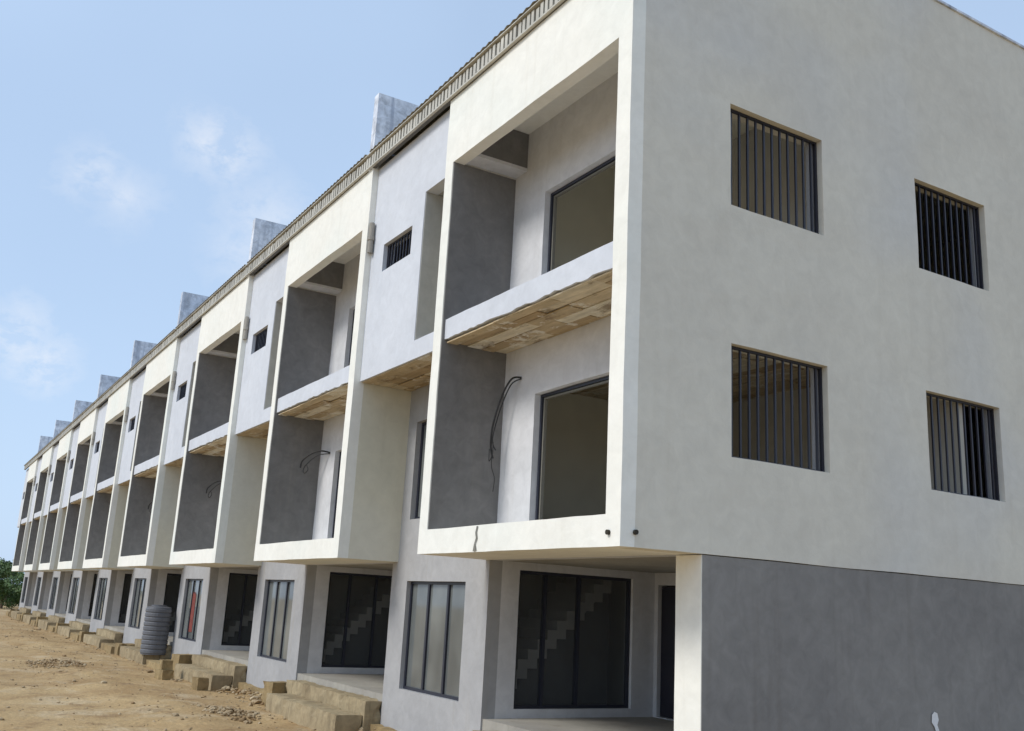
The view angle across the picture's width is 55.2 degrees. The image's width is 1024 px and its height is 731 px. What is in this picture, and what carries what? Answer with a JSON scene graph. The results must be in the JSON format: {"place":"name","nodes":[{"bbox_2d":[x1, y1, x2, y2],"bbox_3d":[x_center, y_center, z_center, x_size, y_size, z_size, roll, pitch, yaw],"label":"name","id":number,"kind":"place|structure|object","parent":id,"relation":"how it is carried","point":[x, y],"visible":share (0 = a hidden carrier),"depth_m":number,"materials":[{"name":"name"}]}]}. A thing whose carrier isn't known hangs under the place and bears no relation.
{"place":"outdoors","nodes":[
{"label":"outdoors","id":0,"kind":"place"},
{"bbox_2d":[0,586,317,730],"bbox_3d":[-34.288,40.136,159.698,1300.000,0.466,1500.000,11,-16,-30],"label":"ground","id":1,"kind":"structure","parent":0,"point":[35,715],"depth_m":20.94,"materials":[{"name":"brown soil"}]},
{"bbox_2d":[0,560,12,583],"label":"tree","id":2,"kind":"object","parent":1,"relation":"on","point":[5,566],"visible":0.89,"depth_m":101.73,"materials":[{"name":"green plant"}]},
{"bbox_2d":[0,581,21,608],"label":"tree","id":3,"kind":"object","parent":1,"relation":"on","point":[6,592],"visible":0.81,"depth_m":87.63,"materials":[{"name":"green plant"}]},
{"bbox_2d":[0,557,24,589],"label":"tree","id":4,"kind":"object","parent":1,"relation":"on","point":[10,580],"visible":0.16,"depth_m":112.82,"materials":[{"name":"green plant"}]},
{"bbox_2d":[3,573,23,605],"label":"tree","id":5,"kind":"object","parent":1,"relation":"on","point":[17,582],"visible":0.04,"depth_m":94.46,"materials":[{"name":"green plant"}]},
{"bbox_2d":[20,613,31,621],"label":"footing stub","id":6,"kind":"object","parent":1,"relation":"on","point":[22,615],"visible":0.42,"depth_m":61.07,"materials":[{"name":"concrete"}]},
{"bbox_2d":[11,436,52,618],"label":"townhouse","id":7,"kind":"structure","parent":1,"relation":"on","point":[30,577],"depth_m":68.66,"materials":[{"name":"white paint"}]},
{"bbox_2d":[22,577,27,602],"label":"window","id":8,"kind":"structure","parent":7,"relation":"in","point":[26,577],"depth_m":70.64,"materials":[{"name":"clear glass"}]},
{"bbox_2d":[35,616,47,626],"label":"footing stub","id":9,"kind":"object","parent":1,"relation":"on","point":[38,618],"visible":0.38,"depth_m":54.28,"materials":[{"name":"concrete"}]},
{"bbox_2d":[23,420,71,623],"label":"townhouse","id":10,"kind":"structure","parent":1,"relation":"on","point":[37,519],"depth_m":61.94,"materials":[{"name":"white paint"}]},
{"bbox_2d":[35,577,41,605],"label":"window","id":11,"kind":"structure","parent":10,"relation":"in","point":[39,582],"depth_m":63.86,"materials":[{"name":"clear glass"}]},
{"bbox_2d":[47,625,55,631],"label":"footing stub","id":12,"kind":"object","parent":1,"relation":"on","point":[51,628],"visible":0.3,"depth_m":49.02,"materials":[{"name":"concrete"}]},
{"bbox_2d":[25,658,86,667],"bbox_3d":[-13.331,8.685,28.631,1.617,0.221,3.213,11,-16,-30],"label":"rubble heap","id":13,"kind":"object","parent":1,"relation":"on","point":[44,662],"visible":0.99,"depth_m":28.37,"materials":[{"name":"stone"}]},
{"bbox_2d":[55,623,68,632],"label":"footing stub","id":14,"kind":"object","parent":1,"relation":"on","point":[60,624],"visible":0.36,"depth_m":47.32,"materials":[{"name":"concrete"}]},
{"bbox_2d":[38,400,96,629],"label":"townhouse","id":15,"kind":"structure","parent":1,"relation":"on","point":[54,513],"depth_m":55.19,"materials":[{"name":"white paint"}]},
{"bbox_2d":[50,577,57,608],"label":"window","id":16,"kind":"structure","parent":15,"relation":"in","point":[56,578],"depth_m":57.09,"materials":[{"name":"clear glass"}]},
{"bbox_2d":[70,632,78,640],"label":"footing stub","id":17,"kind":"object","parent":1,"relation":"on","point":[74,636],"visible":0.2,"depth_m":42.31,"materials":[{"name":"concrete"}]},
{"bbox_2d":[79,631,96,641],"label":"footing stub","id":18,"kind":"object","parent":1,"relation":"on","point":[81,635],"visible":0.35,"depth_m":40.89,"materials":[{"name":"concrete"}]},
{"bbox_2d":[57,374,131,636],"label":"townhouse","id":19,"kind":"structure","parent":1,"relation":"on","point":[76,504],"depth_m":48.44,"materials":[{"name":"white paint"}]},
{"bbox_2d":[70,578,79,613],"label":"window","id":20,"kind":"structure","parent":19,"relation":"in","point":[76,583],"depth_m":50.30,"materials":[{"name":"clear glass"}]},
{"bbox_2d":[100,643,115,653],"bbox_3d":[-14.556,10.495,35.815,0.619,0.580,2.219,11,-16,-30],"label":"footing stub","id":21,"kind":"object","parent":1,"relation":"on","point":[109,648],"visible":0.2,"depth_m":35.47,"materials":[{"name":"concrete"}]},
{"bbox_2d":[114,643,134,654],"bbox_3d":[-13.507,10.051,34.148,0.618,0.729,0.631,11,-16,-30],"label":"footing stub","id":22,"kind":"object","parent":1,"relation":"on","point":[117,648],"visible":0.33,"depth_m":34.00,"materials":[{"name":"concrete"}]},
{"bbox_2d":[82,340,179,647],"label":"townhouse","id":23,"kind":"structure","parent":1,"relation":"on","point":[106,493],"depth_m":41.70,"materials":[{"name":"white paint"}]},
{"bbox_2d":[95,578,107,620],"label":"window","id":24,"kind":"structure","parent":23,"relation":"in","point":[102,591],"depth_m":43.49,"materials":[{"name":"clear glass"}]},
{"bbox_2d":[146,660,159,668],"bbox_3d":[-10.342,9.066,29.029,0.625,0.528,2.219,11,-16,-30],"label":"footing stub","id":25,"kind":"object","parent":1,"relation":"on","point":[154,664],"visible":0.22,"depth_m":29.16,"materials":[{"name":"concrete"}]},
{"bbox_2d":[140,605,171,654],"bbox_3d":[-11.200,8.311,30.847,0.790,1.500,0.790,11,-16,-30],"label":"water tank","id":26,"kind":"object","parent":1,"relation":"on","point":[156,627],"visible":1,"depth_m":30.55,"materials":[{"name":"grey plastic"}]},
{"bbox_2d":[154,669,173,679],"bbox_3d":[-9.172,8.174,25.853,0.468,0.315,0.364,-10,-19,43],"label":"concrete block","id":27,"kind":"object","parent":1,"relation":"on","point":[160,674],"depth_m":25.70,"materials":[{"name":"beige concrete"}]},
{"bbox_2d":[159,659,172,670],"bbox_3d":[-9.132,7.914,25.909,0.308,0.271,0.317,11,-16,-30],"label":"concrete block","id":28,"kind":"object","parent":1,"relation":"on","point":[166,664],"depth_m":25.80,"materials":[{"name":"beige concrete"}]},
{"bbox_2d":[171,654,192,672],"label":"concrete block","id":29,"kind":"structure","parent":1,"relation":"on","point":[181,658],"depth_m":27.38,"materials":[{"name":"beige concrete"}]},
{"bbox_2d":[117,292,257,663],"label":"townhouse","id":30,"kind":"structure","parent":1,"relation":"on","point":[149,478],"depth_m":35.00,"materials":[{"name":"white paint"}]},
{"bbox_2d":[130,417,135,430],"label":"small window","id":31,"kind":"structure","parent":30,"relation":"in","point":[133,420],"depth_m":37.99,"materials":[{"name":"metal"}]},
{"bbox_2d":[130,578,146,628],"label":"window","id":32,"kind":"structure","parent":30,"relation":"in","point":[141,582],"depth_m":36.69,"materials":[{"name":"clear glass"}]},
{"bbox_2d":[191,676,208,690],"bbox_3d":[-7.336,7.505,23.067,0.313,0.349,0.308,-10,-19,43],"label":"concrete block","id":33,"kind":"object","parent":1,"relation":"on","point":[200,683],"depth_m":22.98,"materials":[{"name":"beige concrete"}]},
{"bbox_2d":[202,705,260,723],"bbox_3d":[-5.496,6.780,19.113,0.986,0.209,1.991,11,-16,-30],"label":"rubble heap","id":34,"kind":"object","parent":1,"relation":"on","point":[228,712],"visible":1,"depth_m":18.93,"materials":[{"name":"stone"}]},
{"bbox_2d":[261,681,286,705],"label":"concrete block","id":35,"kind":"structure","parent":1,"relation":"on","point":[277,687],"depth_m":20.61,"materials":[{"name":"beige concrete"}]},
{"bbox_2d":[164,218,384,690],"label":"townhouse","id":36,"kind":"structure","parent":1,"relation":"on","point":[214,457],"depth_m":28.23,"materials":[{"name":"white paint"}]},
{"bbox_2d":[179,383,186,399],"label":"small window","id":37,"kind":"structure","parent":36,"relation":"in","point":[183,388],"depth_m":31.21,"materials":[{"name":"metal"}]},
{"bbox_2d":[188,592,195,631],"bbox_3d":[-9.721,7.486,29.801,0.012,1.190,0.360,11,-16,-30],"label":"red curtain","id":38,"kind":"object","parent":36,"relation":"hanging from","point":[192,613],"visible":1,"depth_m":29.78,"materials":[{"name":"fabric"}]},
{"bbox_2d":[181,579,202,641],"bbox_3d":[-9.634,7.398,29.719,0.080,1.810,2.160,11,-16,-30],"label":"window","id":39,"kind":"structure","parent":36,"relation":"in","point":[194,585],"depth_m":29.93,"materials":[{"name":"clear glass"}]},
{"bbox_2d":[235,93,594,730],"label":"townhouse","id":40,"kind":"structure","parent":1,"relation":"on","point":[323,420],"depth_m":21.55,"materials":[{"name":"white paint"}]},
{"bbox_2d":[254,328,267,351],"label":"small window","id":41,"kind":"structure","parent":40,"relation":"in","point":[263,332],"depth_m":24.44,"materials":[{"name":"metal"}]},
{"bbox_2d":[260,580,294,661],"bbox_3d":[-5.436,5.950,22.968,0.080,1.810,2.160,11,-16,-30],"label":"window","id":42,"kind":"structure","parent":40,"relation":"in","point":[278,609],"depth_m":23.08,"materials":[{"name":"clear glass"}]},
{"bbox_2d":[360,0,1023,730],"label":"townhouse","id":43,"kind":"structure","parent":1,"relation":"on","point":[694,338],"depth_m":13.71,"materials":[{"name":"white paint"}]},
{"bbox_2d":[386,230,411,268],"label":"small window","id":44,"kind":"structure","parent":43,"relation":"in","point":[407,234],"depth_m":17.64,"materials":[{"name":"metal"}]},
{"bbox_2d":[415,422,426,518],"bbox_3d":[-1.071,1.718,16.913,0.080,1.780,2.330,11,-16,-30],"label":"window","id":45,"kind":"structure","parent":43,"relation":"in","point":[424,425],"depth_m":17.82,"materials":[{"name":"clear glass"}]},
{"bbox_2d":[403,581,465,700],"bbox_3d":[-1.239,4.502,16.217,0.080,1.810,2.160,11,-16,-30],"label":"window","id":46,"kind":"structure","parent":43,"relation":"in","point":[436,609],"depth_m":16.25,"materials":[{"name":"clear glass"}]},
{"bbox_2d":[660,587,675,718],"bbox_3d":[2.704,4.631,15.823,0.070,2.060,0.890,11,-16,-30],"label":"front door","id":47,"kind":"structure","parent":43,"relation":"in","point":[668,593],"depth_m":16.02,"materials":[{"name":"metal"}]},
{"bbox_2d":[731,109,818,233],"bbox_3d":[3.403,-2.514,12.918,1.670,1.390,0.110,11,-16,-30],"label":"barred window","id":48,"kind":"structure","parent":43,"relation":"in","point":[810,146],"depth_m":13.02,"materials":[{"name":"metal"}]},
{"bbox_2d":[731,346,824,471],"bbox_3d":[3.238,0.563,12.156,1.670,1.380,0.110,11,-16,-30],"label":"barred window","id":49,"kind":"structure","parent":43,"relation":"in","point":[817,426],"depth_m":12.23,"materials":[{"name":"metal"}]},
{"bbox_2d":[915,182,983,288],"bbox_3d":[6.482,-1.908,14.703,1.650,1.390,0.110,11,-16,-30],"label":"barred window","id":50,"kind":"structure","parent":43,"relation":"in","point":[973,226],"depth_m":14.80,"materials":[{"name":"metal"}]},
{"bbox_2d":[926,392,999,500],"bbox_3d":[6.343,1.175,13.955,1.670,1.380,0.110,11,-16,-30],"label":"barred window","id":51,"kind":"structure","parent":43,"relation":"in","point":[988,428],"depth_m":14.04,"materials":[{"name":"metal"}]},
{"bbox_2d":[0,618,375,730],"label":"gravel","id":52,"kind":"structure","parent":0,"point":[256,699],"depth_m":22.59,"materials":[{"name":"beige gravel"}]},
{"bbox_2d":[0,0,1023,583],"label":"sky","id":53,"kind":"structure","parent":0,"point":[143,143],"materials":[{"name":"blue"}]}
]}

